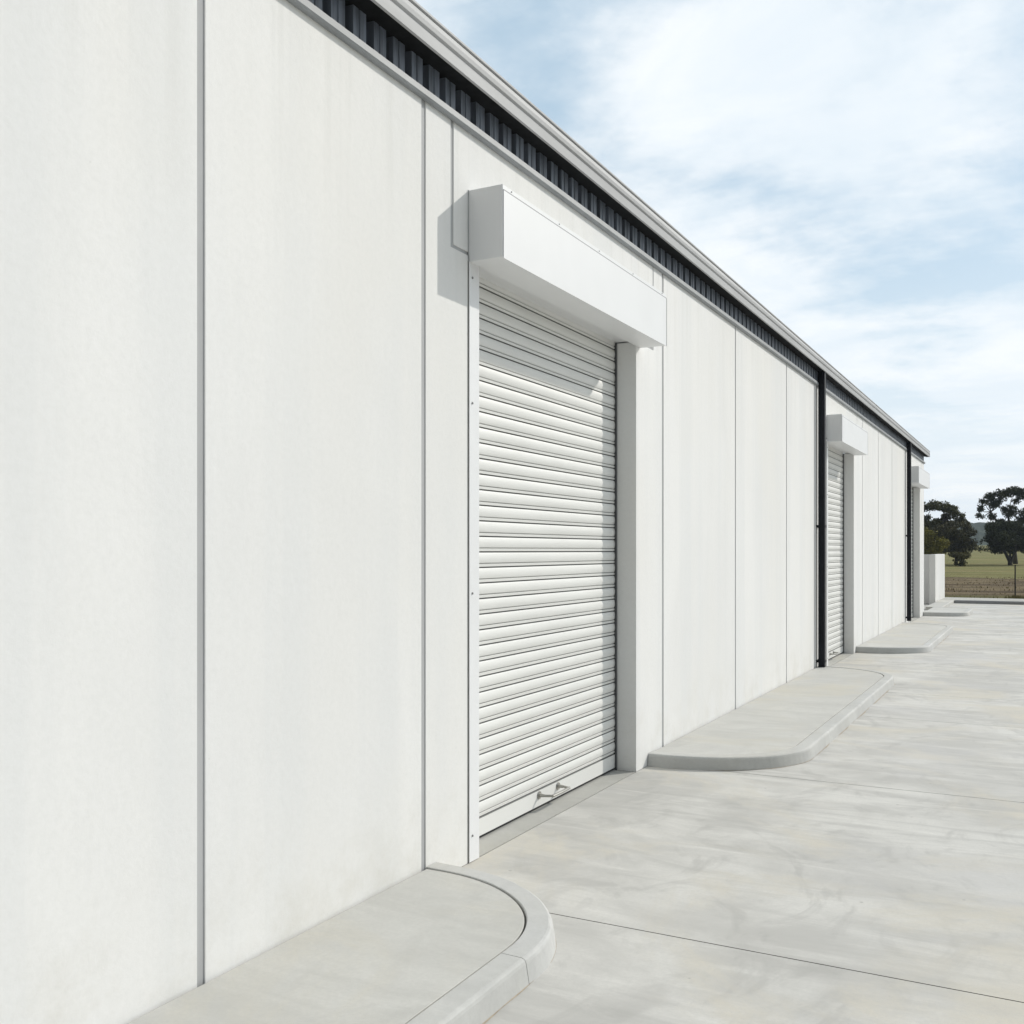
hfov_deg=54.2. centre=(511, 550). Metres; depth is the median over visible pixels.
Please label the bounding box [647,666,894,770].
pavement
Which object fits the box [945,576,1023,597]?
rough grass
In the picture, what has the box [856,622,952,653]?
pavement
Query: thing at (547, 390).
roller door
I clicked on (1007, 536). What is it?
dark tree
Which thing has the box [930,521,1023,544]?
hills
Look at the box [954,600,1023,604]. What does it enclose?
kerb
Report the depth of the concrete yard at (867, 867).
5.28 m
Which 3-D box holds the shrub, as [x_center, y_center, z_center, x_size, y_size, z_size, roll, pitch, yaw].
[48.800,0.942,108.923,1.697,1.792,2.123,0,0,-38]
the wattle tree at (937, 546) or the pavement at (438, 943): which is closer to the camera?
the pavement at (438, 943)
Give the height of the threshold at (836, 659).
0.101 m
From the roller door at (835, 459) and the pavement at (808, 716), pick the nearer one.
the pavement at (808, 716)
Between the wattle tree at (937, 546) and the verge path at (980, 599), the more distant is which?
the wattle tree at (937, 546)
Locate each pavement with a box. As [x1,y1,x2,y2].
[128,862,555,1023]
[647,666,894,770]
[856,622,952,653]
[923,607,972,615]
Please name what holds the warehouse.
on the concrete yard at (867, 867)
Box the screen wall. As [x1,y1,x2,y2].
[924,554,944,604]
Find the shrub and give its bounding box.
[949,551,971,565]
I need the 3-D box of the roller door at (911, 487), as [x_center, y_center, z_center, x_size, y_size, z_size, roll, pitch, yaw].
[9.698,-0.065,24.436,0.141,3.533,2.268,0,0,28]
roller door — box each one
[479,277,614,837]
[828,446,842,659]
[911,487,912,616]
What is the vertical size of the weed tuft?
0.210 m
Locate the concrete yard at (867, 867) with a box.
[463,603,1023,1023]
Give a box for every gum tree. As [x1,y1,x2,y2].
[924,499,966,527]
[975,486,1023,563]
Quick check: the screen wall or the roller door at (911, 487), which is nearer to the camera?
the roller door at (911, 487)
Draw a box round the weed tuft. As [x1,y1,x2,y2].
[1004,594,1023,598]
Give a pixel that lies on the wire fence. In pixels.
(1015, 583)
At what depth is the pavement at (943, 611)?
26.34 m
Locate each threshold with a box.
[462,770,634,866]
[828,653,852,665]
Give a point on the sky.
(856, 167)
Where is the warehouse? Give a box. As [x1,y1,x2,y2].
[0,0,929,1023]
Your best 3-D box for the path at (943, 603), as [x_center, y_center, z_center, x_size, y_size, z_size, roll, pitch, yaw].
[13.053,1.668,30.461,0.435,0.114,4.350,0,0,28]
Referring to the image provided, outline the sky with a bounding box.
[415,0,1023,522]
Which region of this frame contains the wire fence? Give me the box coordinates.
[945,565,1018,595]
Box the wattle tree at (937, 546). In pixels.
[924,526,949,553]
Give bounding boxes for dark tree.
[928,520,978,563]
[978,520,1023,564]
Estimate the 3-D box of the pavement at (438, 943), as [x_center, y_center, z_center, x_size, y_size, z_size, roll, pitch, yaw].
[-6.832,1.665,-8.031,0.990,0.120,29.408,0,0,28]
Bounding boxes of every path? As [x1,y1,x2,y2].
[925,600,953,609]
[941,597,1023,600]
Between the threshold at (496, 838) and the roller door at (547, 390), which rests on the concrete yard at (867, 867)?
the threshold at (496, 838)

